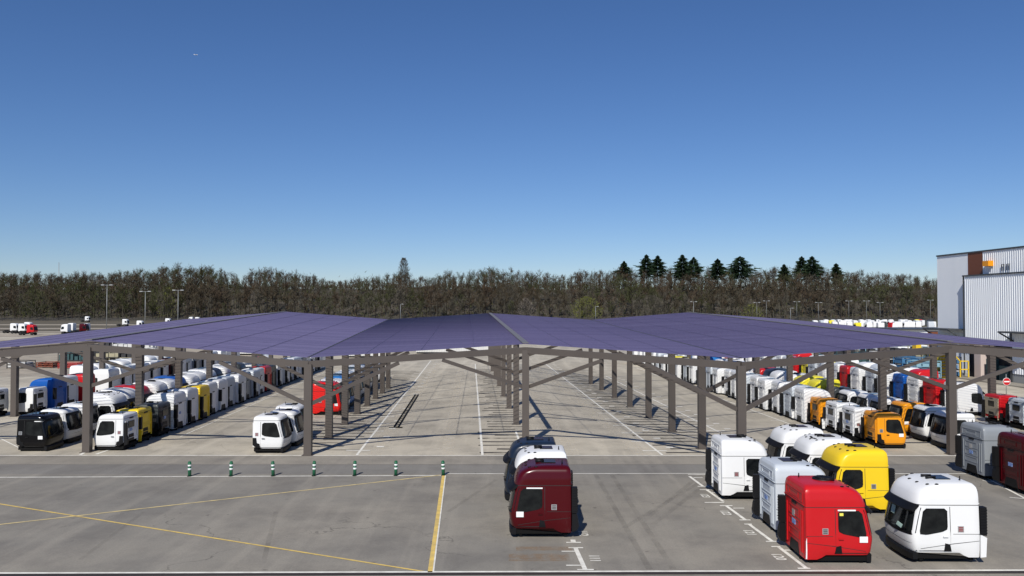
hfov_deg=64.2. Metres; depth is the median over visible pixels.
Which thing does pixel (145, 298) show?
light pole
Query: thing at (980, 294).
factory hall
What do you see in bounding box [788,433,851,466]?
truck cab
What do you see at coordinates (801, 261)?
conifer tree
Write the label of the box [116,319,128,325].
tractor truck
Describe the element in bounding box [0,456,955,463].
lane margin
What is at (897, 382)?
truck cab
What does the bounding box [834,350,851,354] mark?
storage rack
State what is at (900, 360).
storage rack
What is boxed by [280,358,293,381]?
truck cab
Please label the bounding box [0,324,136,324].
yard
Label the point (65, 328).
tractor truck
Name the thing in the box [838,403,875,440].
truck cab
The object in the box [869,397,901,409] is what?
truck cab
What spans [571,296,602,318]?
budding tree
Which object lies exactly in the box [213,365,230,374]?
truck cab
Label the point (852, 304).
bare tree
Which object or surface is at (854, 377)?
truck cab
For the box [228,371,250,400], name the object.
truck cab
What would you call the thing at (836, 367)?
truck cab
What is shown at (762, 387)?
truck cab
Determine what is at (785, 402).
truck cab
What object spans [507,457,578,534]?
truck cab
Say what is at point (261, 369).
truck cab
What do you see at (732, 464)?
truck cab
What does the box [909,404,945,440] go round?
truck cab
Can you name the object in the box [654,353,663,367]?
truck cab
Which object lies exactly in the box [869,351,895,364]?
storage rack
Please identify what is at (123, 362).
truck cab
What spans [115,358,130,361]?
truck cab
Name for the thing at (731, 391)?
truck cab
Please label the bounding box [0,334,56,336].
yard
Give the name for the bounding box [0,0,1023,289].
sky
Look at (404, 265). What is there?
poplar tree
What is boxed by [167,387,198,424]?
truck cab
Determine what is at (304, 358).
truck cab
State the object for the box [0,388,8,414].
truck cab
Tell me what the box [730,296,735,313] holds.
bare tree
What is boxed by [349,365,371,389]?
truck cab
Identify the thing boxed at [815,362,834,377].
truck cab
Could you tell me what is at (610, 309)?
bare tree
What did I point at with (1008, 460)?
truck cab
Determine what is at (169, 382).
truck cab
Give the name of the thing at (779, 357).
truck cab
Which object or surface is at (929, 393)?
truck cab
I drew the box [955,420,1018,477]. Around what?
truck cab
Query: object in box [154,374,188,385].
truck cab
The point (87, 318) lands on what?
tractor truck
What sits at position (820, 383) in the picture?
truck cab
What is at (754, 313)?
budding tree
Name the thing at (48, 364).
storage rack
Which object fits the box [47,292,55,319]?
bare tree
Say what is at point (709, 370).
truck cab
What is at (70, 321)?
ground
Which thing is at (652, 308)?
tree
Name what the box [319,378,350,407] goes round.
truck cab
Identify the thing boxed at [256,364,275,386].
truck cab
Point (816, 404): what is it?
truck cab
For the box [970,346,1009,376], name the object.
dark doorway
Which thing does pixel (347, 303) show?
bare tree
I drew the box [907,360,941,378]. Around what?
storage rack
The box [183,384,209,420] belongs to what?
truck cab
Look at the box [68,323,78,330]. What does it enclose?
tractor truck
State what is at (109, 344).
storage rack
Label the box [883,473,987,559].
truck cab
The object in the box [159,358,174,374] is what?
truck cab
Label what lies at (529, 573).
drain channel
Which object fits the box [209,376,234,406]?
truck cab
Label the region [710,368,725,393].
truck cab
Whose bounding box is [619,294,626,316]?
bare tree
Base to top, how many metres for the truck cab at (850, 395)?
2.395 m
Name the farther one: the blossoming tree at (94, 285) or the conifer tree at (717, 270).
the conifer tree at (717, 270)
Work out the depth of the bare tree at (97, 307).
592.31 m
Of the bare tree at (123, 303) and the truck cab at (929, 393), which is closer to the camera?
the truck cab at (929, 393)
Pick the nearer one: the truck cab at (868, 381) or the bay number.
the bay number
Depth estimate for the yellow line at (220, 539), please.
33.31 m
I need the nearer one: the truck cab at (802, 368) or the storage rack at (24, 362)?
the truck cab at (802, 368)
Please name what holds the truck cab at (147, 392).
on the parking lot
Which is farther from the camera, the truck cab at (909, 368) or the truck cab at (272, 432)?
the truck cab at (909, 368)
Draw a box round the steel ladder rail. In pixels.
[389,394,418,427]
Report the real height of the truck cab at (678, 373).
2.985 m
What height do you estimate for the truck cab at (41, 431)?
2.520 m
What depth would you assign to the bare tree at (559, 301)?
587.55 m
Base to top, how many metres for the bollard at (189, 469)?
0.840 m
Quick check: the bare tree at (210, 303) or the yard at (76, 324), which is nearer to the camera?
the yard at (76, 324)
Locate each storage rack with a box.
[6,360,35,368]
[36,361,59,367]
[58,351,82,360]
[58,362,82,368]
[67,341,117,353]
[80,351,114,362]
[94,351,126,361]
[109,352,130,359]
[112,343,157,348]
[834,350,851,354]
[851,350,870,361]
[859,348,877,360]
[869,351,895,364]
[890,346,911,349]
[893,356,923,367]
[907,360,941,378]
[956,357,961,376]
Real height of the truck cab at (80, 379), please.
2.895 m
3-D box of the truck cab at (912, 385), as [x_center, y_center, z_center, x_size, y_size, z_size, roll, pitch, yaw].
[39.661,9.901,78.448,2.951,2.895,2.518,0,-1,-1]
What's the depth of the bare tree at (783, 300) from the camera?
591.48 m
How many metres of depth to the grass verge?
541.70 m
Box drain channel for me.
[0,571,1023,575]
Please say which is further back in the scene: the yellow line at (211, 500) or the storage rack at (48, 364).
the storage rack at (48, 364)
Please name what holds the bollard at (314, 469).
on the forecourt
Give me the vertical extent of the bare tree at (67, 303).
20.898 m
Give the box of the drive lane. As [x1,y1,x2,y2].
[0,465,965,473]
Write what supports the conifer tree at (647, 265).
on the wooded hill
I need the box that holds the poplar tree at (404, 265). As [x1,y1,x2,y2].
[398,258,409,284]
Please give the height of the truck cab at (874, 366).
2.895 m
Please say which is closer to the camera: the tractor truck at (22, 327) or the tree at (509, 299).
the tractor truck at (22, 327)
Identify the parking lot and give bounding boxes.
[0,333,1023,454]
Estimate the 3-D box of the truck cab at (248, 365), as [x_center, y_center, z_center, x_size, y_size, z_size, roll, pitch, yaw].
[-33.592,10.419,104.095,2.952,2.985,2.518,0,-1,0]
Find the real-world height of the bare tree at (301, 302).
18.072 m
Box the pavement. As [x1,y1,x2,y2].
[957,375,1023,387]
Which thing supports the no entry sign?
on the parking lot
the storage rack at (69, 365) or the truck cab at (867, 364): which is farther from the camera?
the storage rack at (69, 365)
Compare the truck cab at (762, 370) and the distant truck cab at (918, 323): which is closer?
the truck cab at (762, 370)
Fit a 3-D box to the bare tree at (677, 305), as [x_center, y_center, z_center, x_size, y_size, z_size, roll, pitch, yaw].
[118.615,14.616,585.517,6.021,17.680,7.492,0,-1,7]
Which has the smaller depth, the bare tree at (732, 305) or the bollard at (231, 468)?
the bollard at (231, 468)
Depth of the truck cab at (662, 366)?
114.84 m
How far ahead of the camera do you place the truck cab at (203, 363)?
116.13 m
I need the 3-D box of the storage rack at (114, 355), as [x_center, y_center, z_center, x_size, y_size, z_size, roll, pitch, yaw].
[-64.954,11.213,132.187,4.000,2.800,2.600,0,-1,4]
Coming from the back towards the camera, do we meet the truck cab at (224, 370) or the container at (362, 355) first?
the container at (362, 355)
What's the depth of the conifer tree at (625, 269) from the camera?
695.61 m
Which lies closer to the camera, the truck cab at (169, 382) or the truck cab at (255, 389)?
the truck cab at (169, 382)
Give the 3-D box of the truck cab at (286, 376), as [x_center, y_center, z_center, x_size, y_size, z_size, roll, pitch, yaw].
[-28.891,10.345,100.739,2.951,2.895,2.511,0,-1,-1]
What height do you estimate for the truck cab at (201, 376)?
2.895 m
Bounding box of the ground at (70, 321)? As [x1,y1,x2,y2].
[0,320,173,330]
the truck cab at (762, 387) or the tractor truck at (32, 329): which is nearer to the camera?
the truck cab at (762, 387)
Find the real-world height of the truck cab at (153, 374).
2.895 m
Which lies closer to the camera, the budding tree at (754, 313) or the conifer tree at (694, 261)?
the budding tree at (754, 313)
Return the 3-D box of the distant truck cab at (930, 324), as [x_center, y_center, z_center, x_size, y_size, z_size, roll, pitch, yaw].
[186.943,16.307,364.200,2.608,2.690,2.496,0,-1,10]
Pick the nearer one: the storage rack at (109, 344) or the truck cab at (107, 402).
the truck cab at (107, 402)
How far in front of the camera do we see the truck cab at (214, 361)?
123.22 m
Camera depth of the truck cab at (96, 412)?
60.48 m
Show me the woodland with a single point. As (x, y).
(65, 286)
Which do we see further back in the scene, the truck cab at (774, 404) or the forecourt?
the truck cab at (774, 404)
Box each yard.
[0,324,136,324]
[0,328,105,328]
[0,331,62,332]
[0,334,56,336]
[0,340,289,376]
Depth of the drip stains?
68.96 m
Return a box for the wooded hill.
[0,289,937,319]
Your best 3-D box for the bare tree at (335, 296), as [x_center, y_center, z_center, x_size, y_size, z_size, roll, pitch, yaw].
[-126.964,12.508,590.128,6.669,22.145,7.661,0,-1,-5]
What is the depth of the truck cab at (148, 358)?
110.55 m
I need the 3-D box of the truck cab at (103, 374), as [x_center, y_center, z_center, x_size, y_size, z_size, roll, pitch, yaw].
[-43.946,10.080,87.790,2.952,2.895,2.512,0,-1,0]
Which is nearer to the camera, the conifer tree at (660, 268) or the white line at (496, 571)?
the white line at (496, 571)
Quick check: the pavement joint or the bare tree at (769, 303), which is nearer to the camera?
the pavement joint
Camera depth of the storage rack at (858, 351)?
121.34 m
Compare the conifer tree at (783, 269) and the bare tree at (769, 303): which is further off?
the conifer tree at (783, 269)
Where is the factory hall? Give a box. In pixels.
[922,246,1023,383]
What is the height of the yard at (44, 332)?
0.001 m
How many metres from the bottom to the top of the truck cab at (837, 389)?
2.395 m
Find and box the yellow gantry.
[904,345,926,358]
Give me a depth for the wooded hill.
631.60 m
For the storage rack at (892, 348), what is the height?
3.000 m
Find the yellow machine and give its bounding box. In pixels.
[929,355,968,377]
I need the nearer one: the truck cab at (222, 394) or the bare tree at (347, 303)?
the truck cab at (222, 394)
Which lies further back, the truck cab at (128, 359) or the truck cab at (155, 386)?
the truck cab at (128, 359)
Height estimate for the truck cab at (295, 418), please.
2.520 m
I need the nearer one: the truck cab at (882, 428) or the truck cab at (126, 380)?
the truck cab at (882, 428)
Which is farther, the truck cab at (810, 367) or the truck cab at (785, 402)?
the truck cab at (810, 367)
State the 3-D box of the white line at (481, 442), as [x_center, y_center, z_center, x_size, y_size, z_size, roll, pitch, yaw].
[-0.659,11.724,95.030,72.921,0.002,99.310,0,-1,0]
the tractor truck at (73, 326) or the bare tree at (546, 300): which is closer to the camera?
the tractor truck at (73, 326)
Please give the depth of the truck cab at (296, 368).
106.07 m
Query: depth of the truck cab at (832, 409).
61.20 m
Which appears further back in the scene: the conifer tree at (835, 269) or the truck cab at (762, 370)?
the conifer tree at (835, 269)
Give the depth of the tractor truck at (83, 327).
292.59 m
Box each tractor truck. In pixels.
[2,323,17,332]
[10,324,27,333]
[18,325,37,334]
[60,324,77,333]
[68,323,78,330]
[71,324,88,331]
[81,316,90,321]
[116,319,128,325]
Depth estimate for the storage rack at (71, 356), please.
142.78 m
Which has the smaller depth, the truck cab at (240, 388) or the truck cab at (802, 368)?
the truck cab at (240, 388)
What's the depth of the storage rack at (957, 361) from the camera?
110.25 m
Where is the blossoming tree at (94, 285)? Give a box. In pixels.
[85,275,102,300]
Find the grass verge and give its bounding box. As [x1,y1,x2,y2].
[801,320,937,326]
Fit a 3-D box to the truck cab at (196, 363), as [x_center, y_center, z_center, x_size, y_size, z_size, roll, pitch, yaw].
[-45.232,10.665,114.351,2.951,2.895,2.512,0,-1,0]
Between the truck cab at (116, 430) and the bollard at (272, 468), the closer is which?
the bollard at (272, 468)
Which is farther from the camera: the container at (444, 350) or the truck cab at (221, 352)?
the container at (444, 350)
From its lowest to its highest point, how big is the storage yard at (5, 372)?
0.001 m
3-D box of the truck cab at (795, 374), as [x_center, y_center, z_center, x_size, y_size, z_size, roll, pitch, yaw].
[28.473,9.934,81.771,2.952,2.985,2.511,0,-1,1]
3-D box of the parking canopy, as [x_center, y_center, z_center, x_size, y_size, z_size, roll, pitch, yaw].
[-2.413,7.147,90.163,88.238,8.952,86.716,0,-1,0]
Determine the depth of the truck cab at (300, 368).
109.78 m
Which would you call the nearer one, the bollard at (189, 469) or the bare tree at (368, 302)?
the bollard at (189, 469)
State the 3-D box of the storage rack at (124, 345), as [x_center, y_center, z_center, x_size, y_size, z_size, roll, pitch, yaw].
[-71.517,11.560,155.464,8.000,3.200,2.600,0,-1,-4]
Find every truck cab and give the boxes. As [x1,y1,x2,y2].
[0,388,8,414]
[16,411,63,450]
[19,386,46,413]
[30,377,66,408]
[41,405,81,442]
[61,375,77,402]
[61,400,100,433]
[69,365,97,373]
[69,373,94,400]
[82,362,108,368]
[93,391,130,414]
[94,368,119,391]
[94,411,137,449]
[101,387,134,405]
[108,360,130,364]
[111,366,131,384]
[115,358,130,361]
[115,384,152,402]
[117,406,151,442]
[123,365,134,383]
[128,363,149,380]
[133,380,169,393]
[137,401,170,435]
[144,355,156,360]
[144,361,157,378]
[145,391,185,430]
[147,378,174,388]
[151,360,168,375]
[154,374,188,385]
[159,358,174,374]
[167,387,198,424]
[168,357,186,371]
[174,373,199,383]
[183,371,205,380]
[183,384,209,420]
[186,358,191,370]
[188,368,216,376]
[189,381,217,415]
[192,359,200,368]
[200,379,227,411]
[201,359,205,366]
[201,367,223,375]
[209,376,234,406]
[213,350,225,362]
[213,351,217,364]
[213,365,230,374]
[222,373,245,403]
[225,362,245,369]
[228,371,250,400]
[242,367,263,394]
[242,369,259,397]
[244,363,259,367]
[250,365,271,391]
[253,413,291,451]
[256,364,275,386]
[270,407,303,445]
[275,401,303,436]
[276,366,282,386]
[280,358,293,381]
[283,366,289,383]
[284,357,298,379]
[290,356,301,377]
[301,357,306,374]
[313,379,341,414]
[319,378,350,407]
[333,375,353,405]
[335,371,362,397]
[340,369,364,396]
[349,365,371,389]
[503,436,555,499]
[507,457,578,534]
[509,445,572,492]
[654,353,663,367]
[659,354,667,370]
[665,354,681,371]
[675,357,687,379]
[681,358,695,381]
[686,366,696,383]
[705,432,769,497]
[706,367,712,387]
[710,356,721,359]
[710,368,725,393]
[721,369,735,396]
[727,370,752,398]
[746,373,759,403]
[747,375,775,406]
[752,454,824,530]
[753,367,775,374]
[754,378,779,410]
[762,368,785,375]
[765,424,823,456]
[768,380,798,414]
[770,370,796,379]
[776,355,785,367]
[777,473,872,562]
[779,384,810,418]
[782,372,805,379]
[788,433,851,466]
[791,387,830,423]
[793,353,811,356]
[793,357,798,371]
[793,375,823,384]
[799,364,807,372]
[805,364,816,373]
[807,378,839,389]
[807,396,839,428]
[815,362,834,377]
[815,443,894,511]
[822,399,856,434]
[825,386,850,398]
[834,363,844,378]
[837,365,854,386]
[837,389,867,403]
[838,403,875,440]
[847,367,872,389]
[856,393,888,406]
[857,362,875,367]
[860,408,905,447]
[862,369,877,392]
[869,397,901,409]
[870,364,896,369]
[874,370,899,395]
[876,323,883,326]
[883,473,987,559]
[889,373,907,399]
[889,400,924,433]
[902,321,909,326]
[903,376,929,401]
[904,367,918,370]
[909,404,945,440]
[910,368,938,377]
[915,321,921,326]
[919,378,945,404]
[927,321,934,326]
[930,410,976,447]
[940,381,984,414]
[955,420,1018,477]
[981,393,1015,424]
[992,429,1023,491]
[1005,396,1023,429]
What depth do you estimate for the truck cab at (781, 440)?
44.58 m
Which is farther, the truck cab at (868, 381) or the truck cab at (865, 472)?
the truck cab at (868, 381)
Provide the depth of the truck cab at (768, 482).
34.90 m
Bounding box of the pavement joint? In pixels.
[0,464,955,464]
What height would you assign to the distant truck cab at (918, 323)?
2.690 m
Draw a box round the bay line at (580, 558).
[562,455,1023,569]
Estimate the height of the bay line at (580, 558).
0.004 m
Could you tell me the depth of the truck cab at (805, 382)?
77.81 m
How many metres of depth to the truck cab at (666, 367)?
113.32 m
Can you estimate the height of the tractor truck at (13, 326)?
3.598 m
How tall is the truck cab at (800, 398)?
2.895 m
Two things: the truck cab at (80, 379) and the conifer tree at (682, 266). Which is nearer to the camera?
the truck cab at (80, 379)
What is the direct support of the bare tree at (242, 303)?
on the ground at (70, 321)
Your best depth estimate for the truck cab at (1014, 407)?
63.96 m
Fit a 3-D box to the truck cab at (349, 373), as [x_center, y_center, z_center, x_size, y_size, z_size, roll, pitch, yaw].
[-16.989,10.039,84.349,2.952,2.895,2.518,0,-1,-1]
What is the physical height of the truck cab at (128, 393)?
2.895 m
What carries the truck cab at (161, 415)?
on the parking lot
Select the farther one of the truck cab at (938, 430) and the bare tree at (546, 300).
the bare tree at (546, 300)
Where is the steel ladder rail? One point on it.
(414, 399)
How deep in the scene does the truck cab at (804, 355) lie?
117.93 m
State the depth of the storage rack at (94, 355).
133.06 m
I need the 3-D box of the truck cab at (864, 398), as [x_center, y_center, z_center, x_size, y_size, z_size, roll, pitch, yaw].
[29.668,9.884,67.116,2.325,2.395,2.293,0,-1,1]
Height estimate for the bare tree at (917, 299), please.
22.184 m
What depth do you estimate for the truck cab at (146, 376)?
96.75 m
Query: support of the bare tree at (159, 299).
on the ground at (70, 321)
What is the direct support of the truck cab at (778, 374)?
on the parking lot
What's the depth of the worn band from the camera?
66.60 m
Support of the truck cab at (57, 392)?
on the parking lot
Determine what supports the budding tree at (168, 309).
on the ground at (70, 321)
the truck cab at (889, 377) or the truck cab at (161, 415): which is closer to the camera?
the truck cab at (161, 415)
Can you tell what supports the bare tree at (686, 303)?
on the grass verge
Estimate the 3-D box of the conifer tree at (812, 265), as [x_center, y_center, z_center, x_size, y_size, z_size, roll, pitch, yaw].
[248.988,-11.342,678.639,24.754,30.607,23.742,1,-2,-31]
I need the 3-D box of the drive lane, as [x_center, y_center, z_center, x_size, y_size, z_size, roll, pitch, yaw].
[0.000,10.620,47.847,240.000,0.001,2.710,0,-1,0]
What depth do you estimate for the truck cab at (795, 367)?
106.26 m
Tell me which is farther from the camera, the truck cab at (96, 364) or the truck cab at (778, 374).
the truck cab at (96, 364)
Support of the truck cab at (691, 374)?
on the parking lot
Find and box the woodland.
[0,262,937,319]
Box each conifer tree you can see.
[614,261,632,279]
[633,254,657,286]
[651,256,669,285]
[669,255,696,280]
[687,257,704,288]
[703,258,731,285]
[724,256,760,287]
[775,264,791,286]
[791,256,806,277]
[798,256,825,282]
[830,263,845,280]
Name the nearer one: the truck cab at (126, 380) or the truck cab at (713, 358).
the truck cab at (126, 380)
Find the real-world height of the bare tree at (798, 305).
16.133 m
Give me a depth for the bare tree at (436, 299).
591.34 m
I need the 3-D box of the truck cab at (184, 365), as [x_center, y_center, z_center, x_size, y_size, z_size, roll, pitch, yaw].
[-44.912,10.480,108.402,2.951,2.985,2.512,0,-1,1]
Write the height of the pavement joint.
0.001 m
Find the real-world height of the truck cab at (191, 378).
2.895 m
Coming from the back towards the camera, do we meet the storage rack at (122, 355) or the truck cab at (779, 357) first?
the storage rack at (122, 355)
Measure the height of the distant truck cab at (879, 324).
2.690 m
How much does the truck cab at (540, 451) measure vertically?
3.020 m
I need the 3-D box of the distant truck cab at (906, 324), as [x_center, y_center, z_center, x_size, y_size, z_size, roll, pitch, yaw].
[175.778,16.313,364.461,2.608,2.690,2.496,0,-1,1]
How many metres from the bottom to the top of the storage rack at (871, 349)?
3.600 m
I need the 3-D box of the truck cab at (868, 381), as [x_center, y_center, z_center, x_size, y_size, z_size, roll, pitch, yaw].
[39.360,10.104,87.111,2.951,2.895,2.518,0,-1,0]
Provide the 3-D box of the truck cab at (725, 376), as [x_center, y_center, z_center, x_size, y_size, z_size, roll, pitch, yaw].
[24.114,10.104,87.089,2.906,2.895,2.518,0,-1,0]
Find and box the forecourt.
[0,474,1023,575]
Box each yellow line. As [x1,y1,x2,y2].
[0,475,438,524]
[1,504,421,570]
[428,476,444,571]
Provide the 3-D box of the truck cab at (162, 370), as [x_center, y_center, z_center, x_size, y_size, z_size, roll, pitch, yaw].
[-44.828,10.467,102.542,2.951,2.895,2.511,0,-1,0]
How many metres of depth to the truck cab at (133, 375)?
93.17 m
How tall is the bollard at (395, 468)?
0.840 m
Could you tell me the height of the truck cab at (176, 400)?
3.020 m
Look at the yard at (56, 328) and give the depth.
363.55 m
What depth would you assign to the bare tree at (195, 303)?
594.66 m
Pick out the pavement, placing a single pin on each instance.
(1013, 384)
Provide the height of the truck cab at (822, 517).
3.020 m
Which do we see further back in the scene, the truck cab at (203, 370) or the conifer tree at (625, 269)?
the conifer tree at (625, 269)
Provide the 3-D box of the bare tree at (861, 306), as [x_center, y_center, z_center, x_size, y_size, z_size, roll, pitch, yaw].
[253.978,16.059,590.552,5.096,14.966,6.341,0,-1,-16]
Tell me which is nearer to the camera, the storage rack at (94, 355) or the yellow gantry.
the yellow gantry
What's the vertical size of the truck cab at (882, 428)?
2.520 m
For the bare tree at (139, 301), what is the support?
on the wooded hill
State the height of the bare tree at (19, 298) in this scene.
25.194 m
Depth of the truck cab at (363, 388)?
86.53 m
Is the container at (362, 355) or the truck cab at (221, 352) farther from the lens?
the container at (362, 355)
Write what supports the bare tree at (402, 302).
on the wooded hill
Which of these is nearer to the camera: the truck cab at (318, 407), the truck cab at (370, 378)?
the truck cab at (318, 407)
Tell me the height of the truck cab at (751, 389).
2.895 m
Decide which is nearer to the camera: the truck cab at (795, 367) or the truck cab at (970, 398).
the truck cab at (970, 398)
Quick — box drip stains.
[296,369,718,452]
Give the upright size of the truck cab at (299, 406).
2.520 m
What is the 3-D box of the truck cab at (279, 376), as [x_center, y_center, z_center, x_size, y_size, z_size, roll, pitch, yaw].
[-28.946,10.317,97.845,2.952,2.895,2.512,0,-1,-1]
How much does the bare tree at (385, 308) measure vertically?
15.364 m
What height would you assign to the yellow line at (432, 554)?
0.001 m
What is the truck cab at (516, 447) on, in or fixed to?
on the forecourt
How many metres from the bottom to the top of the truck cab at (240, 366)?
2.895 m
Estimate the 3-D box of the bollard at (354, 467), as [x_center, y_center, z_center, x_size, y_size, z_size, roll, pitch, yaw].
[-8.859,10.165,46.006,0.300,0.840,0.300,1,-3,0]
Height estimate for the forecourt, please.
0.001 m
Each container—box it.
[349,353,379,357]
[416,346,487,353]
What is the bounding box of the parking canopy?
[0,311,1023,455]
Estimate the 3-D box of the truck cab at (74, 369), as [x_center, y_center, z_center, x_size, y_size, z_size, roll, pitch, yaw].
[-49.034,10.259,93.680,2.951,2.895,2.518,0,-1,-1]
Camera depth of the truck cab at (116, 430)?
53.97 m
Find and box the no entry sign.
[1003,378,1009,393]
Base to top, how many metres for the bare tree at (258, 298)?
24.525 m
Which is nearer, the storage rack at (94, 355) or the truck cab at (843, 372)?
the truck cab at (843, 372)
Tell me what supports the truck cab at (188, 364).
on the parking lot
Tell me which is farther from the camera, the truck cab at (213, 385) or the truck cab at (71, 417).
the truck cab at (213, 385)
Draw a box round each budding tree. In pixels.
[157,287,178,317]
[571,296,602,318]
[739,303,761,316]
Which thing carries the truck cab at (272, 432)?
on the parking lot
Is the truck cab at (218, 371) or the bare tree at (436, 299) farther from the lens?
the bare tree at (436, 299)
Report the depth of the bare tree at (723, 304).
586.35 m
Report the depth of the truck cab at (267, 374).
91.86 m
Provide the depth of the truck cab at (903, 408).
60.35 m
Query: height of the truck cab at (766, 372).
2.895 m
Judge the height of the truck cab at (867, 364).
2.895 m
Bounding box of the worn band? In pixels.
[375,371,650,454]
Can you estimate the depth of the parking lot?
68.41 m
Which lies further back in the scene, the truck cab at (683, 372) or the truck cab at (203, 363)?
the truck cab at (203, 363)
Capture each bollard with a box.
[187,461,191,476]
[229,461,232,475]
[271,461,275,475]
[312,461,316,475]
[352,461,356,475]
[393,461,397,475]
[441,460,444,475]
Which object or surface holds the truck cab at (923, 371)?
on the parking lot
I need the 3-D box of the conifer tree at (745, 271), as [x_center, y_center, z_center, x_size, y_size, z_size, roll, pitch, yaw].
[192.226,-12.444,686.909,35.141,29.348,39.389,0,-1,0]
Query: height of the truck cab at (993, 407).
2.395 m
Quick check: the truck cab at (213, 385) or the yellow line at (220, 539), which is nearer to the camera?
the yellow line at (220, 539)
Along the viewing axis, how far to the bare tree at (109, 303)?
595.51 m
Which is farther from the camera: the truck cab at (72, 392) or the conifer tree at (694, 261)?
the conifer tree at (694, 261)
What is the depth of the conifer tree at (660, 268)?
698.01 m
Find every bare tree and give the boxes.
[15,288,26,319]
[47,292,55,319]
[63,293,71,318]
[93,299,102,313]
[106,294,113,318]
[120,298,127,318]
[134,294,142,318]
[155,291,165,319]
[189,294,199,318]
[207,296,214,309]
[239,298,246,314]
[253,288,263,306]
[296,297,303,310]
[332,291,340,314]
[343,288,351,315]
[363,298,372,317]
[383,300,387,318]
[397,296,405,318]
[433,293,440,315]
[542,289,551,316]
[555,297,562,317]
[606,301,613,317]
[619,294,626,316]
[673,296,680,311]
[682,292,689,311]
[720,299,725,314]
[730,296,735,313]
[767,300,773,317]
[781,290,788,318]
[795,298,801,312]
[849,300,855,319]
[859,302,865,319]
[912,291,922,318]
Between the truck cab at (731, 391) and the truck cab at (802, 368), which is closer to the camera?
the truck cab at (731, 391)
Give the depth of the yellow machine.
108.92 m
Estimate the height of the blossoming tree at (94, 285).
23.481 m
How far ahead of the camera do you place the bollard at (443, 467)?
45.98 m
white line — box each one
[0,361,972,477]
[0,569,1023,573]
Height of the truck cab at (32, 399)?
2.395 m
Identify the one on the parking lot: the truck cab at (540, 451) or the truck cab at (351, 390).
the truck cab at (351, 390)
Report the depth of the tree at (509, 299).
597.07 m
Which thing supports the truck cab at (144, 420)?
on the parking lot
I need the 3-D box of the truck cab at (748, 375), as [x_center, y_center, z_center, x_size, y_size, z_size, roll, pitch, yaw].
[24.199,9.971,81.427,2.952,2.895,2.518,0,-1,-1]

